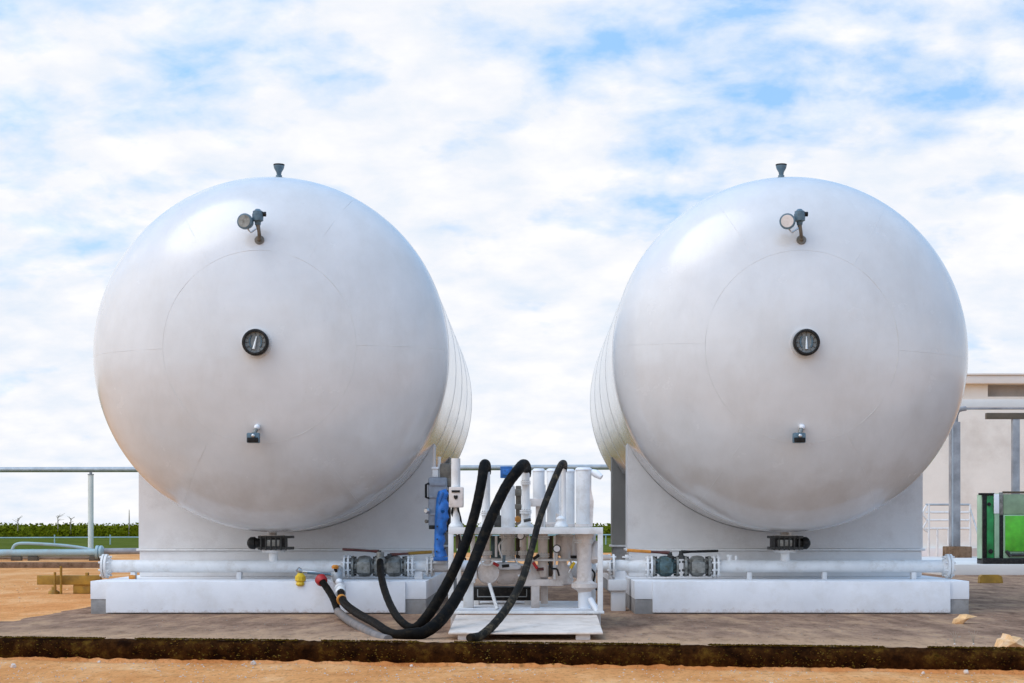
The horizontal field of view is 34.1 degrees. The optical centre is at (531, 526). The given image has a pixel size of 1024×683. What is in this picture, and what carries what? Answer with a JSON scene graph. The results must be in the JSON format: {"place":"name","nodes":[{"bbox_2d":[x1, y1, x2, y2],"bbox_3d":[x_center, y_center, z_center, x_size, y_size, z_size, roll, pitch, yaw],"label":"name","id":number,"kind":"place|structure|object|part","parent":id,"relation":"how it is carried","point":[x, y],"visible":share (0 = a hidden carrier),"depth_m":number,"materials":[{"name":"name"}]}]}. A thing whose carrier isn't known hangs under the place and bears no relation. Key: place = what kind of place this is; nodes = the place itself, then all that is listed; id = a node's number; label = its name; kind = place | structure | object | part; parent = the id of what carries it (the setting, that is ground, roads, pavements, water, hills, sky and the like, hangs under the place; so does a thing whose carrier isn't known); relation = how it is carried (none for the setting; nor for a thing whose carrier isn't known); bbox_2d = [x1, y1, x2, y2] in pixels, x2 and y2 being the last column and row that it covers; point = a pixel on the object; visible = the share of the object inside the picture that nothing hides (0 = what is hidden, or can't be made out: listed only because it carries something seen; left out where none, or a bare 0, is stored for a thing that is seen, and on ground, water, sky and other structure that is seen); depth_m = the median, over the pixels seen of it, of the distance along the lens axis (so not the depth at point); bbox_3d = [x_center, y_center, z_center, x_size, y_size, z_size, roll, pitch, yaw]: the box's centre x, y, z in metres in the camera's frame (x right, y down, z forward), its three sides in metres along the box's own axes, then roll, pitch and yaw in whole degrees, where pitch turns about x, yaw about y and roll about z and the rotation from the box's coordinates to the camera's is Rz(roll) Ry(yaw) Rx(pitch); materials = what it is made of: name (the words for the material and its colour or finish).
{"place":"outdoors","nodes":[
{"label":"outdoors","id":0,"kind":"place"},
{"bbox_2d":[0,538,611,552],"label":"grass field","id":1,"kind":"structure","parent":0,"point":[6,543],"depth_m":84.45,"materials":[{"name":"plant"}]},
{"bbox_2d":[0,464,608,548],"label":"pipe rack","id":2,"kind":"object","parent":1,"relation":"on","point":[90,470],"visible":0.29,"depth_m":59.91,"materials":[{"name":"metal"}]},
{"bbox_2d":[500,466,511,477],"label":"switch box","id":3,"kind":"object","parent":2,"relation":"hanging from","point":[505,471],"visible":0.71,"depth_m":59.70,"materials":[{"name":"blue paint"}]},
{"bbox_2d":[449,458,463,526],"bbox_3d":[-0.612,-0.270,13.472,0.122,0.559,0.156,0,0,0],"label":"conduit pole","id":4,"kind":"object","parent":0,"point":[456,496],"visible":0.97,"depth_m":13.45,"materials":[{"name":"white metal"}]},
{"bbox_2d":[0,553,1023,682],"bbox_3d":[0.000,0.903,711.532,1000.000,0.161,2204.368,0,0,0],"label":"ground","id":5,"kind":"structure","parent":0,"point":[30,595],"depth_m":11.17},
{"bbox_2d":[0,579,82,609],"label":"sand grit","id":6,"kind":"object","parent":5,"relation":"on","point":[35,588],"visible":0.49,"depth_m":21.60,"materials":[{"name":"orange stone"}]},
{"bbox_2d":[0,556,88,559],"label":"earth berm","id":7,"kind":"structure","parent":5,"relation":"on","point":[58,558],"depth_m":41.20,"materials":[{"name":"brown soil"}]},
{"bbox_2d":[0,562,99,567],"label":"kerb","id":8,"kind":"structure","parent":5,"relation":"on","point":[49,564],"depth_m":33.00,"materials":[{"name":"concrete"}]},
{"bbox_2d":[37,566,101,593],"bbox_3d":[-5.638,0.652,20.338,0.777,0.342,0.192,0,0,-5],"label":"pipe barrier","id":9,"kind":"object","parent":5,"relation":"on","point":[80,584],"visible":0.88,"depth_m":20.30,"materials":[{"name":"metal"}]},
{"bbox_2d":[0,542,139,560],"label":"blue pipe","id":10,"kind":"object","parent":5,"relation":"on","point":[36,554],"visible":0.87,"depth_m":39.93,"materials":[{"name":"metal"}]},
{"bbox_2d":[0,522,610,537],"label":"hedge","id":11,"kind":"object","parent":5,"relation":"on","point":[51,529],"visible":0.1,"depth_m":118.96,"materials":[{"name":"green plant"}]},
{"bbox_2d":[0,534,610,544],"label":"rail fence","id":12,"kind":"object","parent":5,"relation":"on","point":[110,537],"visible":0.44,"depth_m":74.97,"materials":[{"name":"metal"}]},
{"bbox_2d":[0,661,1014,682],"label":"gravel","id":13,"kind":"structure","parent":5,"relation":"on","point":[409,673],"depth_m":10.99,"materials":[{"name":"beige gravel"}]},
{"bbox_2d":[0,572,1023,648],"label":"hardstanding","id":14,"kind":"structure","parent":5,"relation":"on","point":[998,601],"depth_m":13.64,"materials":[{"name":"concrete"}]},
{"bbox_2d":[90,572,456,613],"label":"plinth","id":15,"kind":"structure","parent":14,"relation":"on","point":[213,595],"depth_m":15.56,"materials":[{"name":"concrete"}]},
{"bbox_2d":[93,163,471,576],"bbox_3d":[-2.495,-1.519,18.985,3.406,4.059,7.870,0,0,0],"label":"storage tank","id":16,"kind":"object","parent":15,"relation":"on","point":[279,362],"visible":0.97,"depth_m":15.43,"materials":[{"name":"white metal"}]},
{"bbox_2d":[98,548,506,578],"bbox_3d":[-2.197,0.363,15.559,3.981,0.304,1.518,0,0,0],"label":"pipeline","id":17,"kind":"object","parent":15,"relation":"on","point":[395,564],"visible":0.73,"depth_m":16.15,"materials":[{"name":"white paint"}]},
{"bbox_2d":[295,565,342,585],"bbox_3d":[-1.985,0.457,15.810,0.456,0.198,0.689,0,0,0],"label":"branch manifold","id":18,"kind":"object","parent":17,"relation":"attached to","point":[336,575],"visible":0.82,"depth_m":15.53,"materials":[{"name":"metal"}]},
{"bbox_2d":[424,447,450,563],"bbox_3d":[-0.900,-0.203,16.055,0.267,1.120,0.310,0,0,0],"label":"flow meter","id":19,"kind":"object","parent":17,"relation":"attached to","point":[437,510],"visible":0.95,"depth_m":15.99,"materials":[{"name":"blue paint"}]},
{"bbox_2d":[315,574,392,638],"bbox_3d":[-1.491,0.650,13.806,0.145,0.419,3.537,0,0,-15],"label":"hose","id":20,"kind":"object","parent":14,"relation":"on","point":[339,612],"visible":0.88,"depth_m":14.08,"materials":[{"name":"black rubber"}]},
{"bbox_2d":[375,459,490,628],"bbox_3d":[-0.879,0.128,14.486,0.889,1.370,3.341,0,0,-9],"label":"hose","id":21,"kind":"object","parent":14,"relation":"on","point":[439,597],"visible":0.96,"depth_m":13.19,"materials":[{"name":"black rubber"}]},
{"bbox_2d":[29,614,1013,646],"bbox_3d":[1.150,0.817,13.120,10.703,0.012,4.766,0,0,0],"label":"loose grit","id":22,"kind":"object","parent":14,"relation":"on","point":[542,635],"visible":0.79,"depth_m":13.18,"materials":[{"name":"gravel"}]},
{"bbox_2d":[448,467,610,639],"bbox_3d":[-0.017,0.159,13.450,1.323,1.324,2.900,0,0,0],"label":"pump skid","id":23,"kind":"object","parent":14,"relation":"on","point":[582,547],"visible":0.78,"depth_m":13.75,"materials":[{"name":"paint"}]},
{"bbox_2d":[335,459,530,638],"bbox_3d":[-0.742,0.132,13.805,1.505,1.377,3.367,0,0,-13],"label":"hose","id":24,"kind":"object","parent":23,"relation":"attached to","point":[438,621],"visible":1,"depth_m":12.85,"materials":[{"name":"black rubber"}]},
{"bbox_2d":[466,460,567,640],"bbox_3d":[-0.039,0.140,12.754,0.151,1.364,2.059,0,0,21],"label":"hose","id":25,"kind":"object","parent":23,"relation":"hanging from","point":[493,624],"visible":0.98,"depth_m":12.60,"materials":[{"name":"rubber"}]},
{"bbox_2d":[568,549,955,610],"bbox_3d":[2.217,0.520,15.559,3.758,0.606,1.518,0,0,0],"label":"pipeline","id":26,"kind":"object","parent":14,"relation":"on","point":[668,566],"visible":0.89,"depth_m":16.14,"materials":[{"name":"white paint"}]},
{"bbox_2d":[603,573,968,613],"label":"plinth","id":27,"kind":"structure","parent":14,"relation":"on","point":[922,594],"depth_m":15.56,"materials":[{"name":"concrete"}]},
{"bbox_2d":[590,163,967,576],"bbox_3d":[2.474,-1.519,18.985,3.406,4.059,7.870,0,0,0],"label":"storage tank","id":28,"kind":"object","parent":27,"relation":"on","point":[782,362],"visible":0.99,"depth_m":15.44,"materials":[{"name":"white metal"}]},
{"bbox_2d":[952,614,976,623],"bbox_3d":[3.642,0.780,14.027,0.196,0.084,0.135,0,0,0],"label":"sandstone flake","id":29,"kind":"object","parent":14,"relation":"on","point":[961,618],"visible":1,"depth_m":13.99,"materials":[{"name":"beige stone"}]},
{"bbox_2d":[922,557,1023,574],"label":"concrete slab","id":30,"kind":"structure","parent":14,"relation":"on","point":[966,566],"depth_m":28.00,"materials":[{"name":"white concrete"}]},
{"bbox_2d":[943,399,1023,557],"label":"canopy frame","id":31,"kind":"object","parent":30,"relation":"on","point":[955,549],"visible":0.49,"depth_m":34.00,"materials":[{"name":"metal"}]},
{"bbox_2d":[977,491,1023,563],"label":"equipment cabinet","id":32,"kind":"object","parent":30,"relation":"on","point":[1000,527],"visible":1,"depth_m":28.15,"materials":[{"name":"green metal"}]},
{"bbox_3d":[7.742,0.009,28.162,0.117,1.052,0.065,0,0,0],"label":"side door","id":33,"kind":"part","parent":32,"relation":"part of","materials":[{"name":"green metal"}]},
{"bbox_2d":[985,413,1023,490],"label":"steel portal","id":34,"kind":"object","parent":30,"relation":"on","point":[1015,418],"visible":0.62,"depth_m":31.51,"materials":[{"name":"grey metal"}]},
{"bbox_2d":[978,575,1002,582],"bbox_3d":[6.619,0.759,24.070,0.335,0.122,0.140,0,0,0],"label":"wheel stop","id":35,"kind":"object","parent":14,"relation":"on","point":[990,579],"visible":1,"depth_m":24.00,"materials":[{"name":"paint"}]},
{"bbox_2d":[994,633,1023,648],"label":"sandstone lump","id":36,"kind":"object","parent":14,"relation":"on","point":[1006,640],"visible":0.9,"depth_m":11.16,"materials":[{"name":"beige stone"}]},
{"bbox_2d":[0,638,1023,670],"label":"kerb","id":37,"kind":"structure","parent":5,"relation":"on","point":[911,658],"depth_m":11.53,"materials":[{"name":"brown concrete"}]},
{"bbox_2d":[0,636,1023,670],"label":"moss","id":38,"kind":"object","parent":37,"relation":"on","point":[611,643],"visible":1,"depth_m":11.54,"materials":[{"name":"plant"}]},
{"bbox_2d":[923,504,976,556],"bbox_3d":[8.979,0.166,35.807,1.137,1.314,0.439,0,0,0],"label":"railing","id":39,"kind":"object","parent":5,"relation":"on","point":[947,529],"visible":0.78,"depth_m":35.98,"materials":[{"name":"metal"}]},
{"bbox_2d":[922,373,1023,556],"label":"building","id":40,"kind":"structure","parent":5,"relation":"on","point":[985,455],"depth_m":45.00,"materials":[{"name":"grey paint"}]},
{"bbox_2d":[0,0,1023,525],"label":"sky","id":41,"kind":"structure","parent":0,"point":[530,154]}
]}

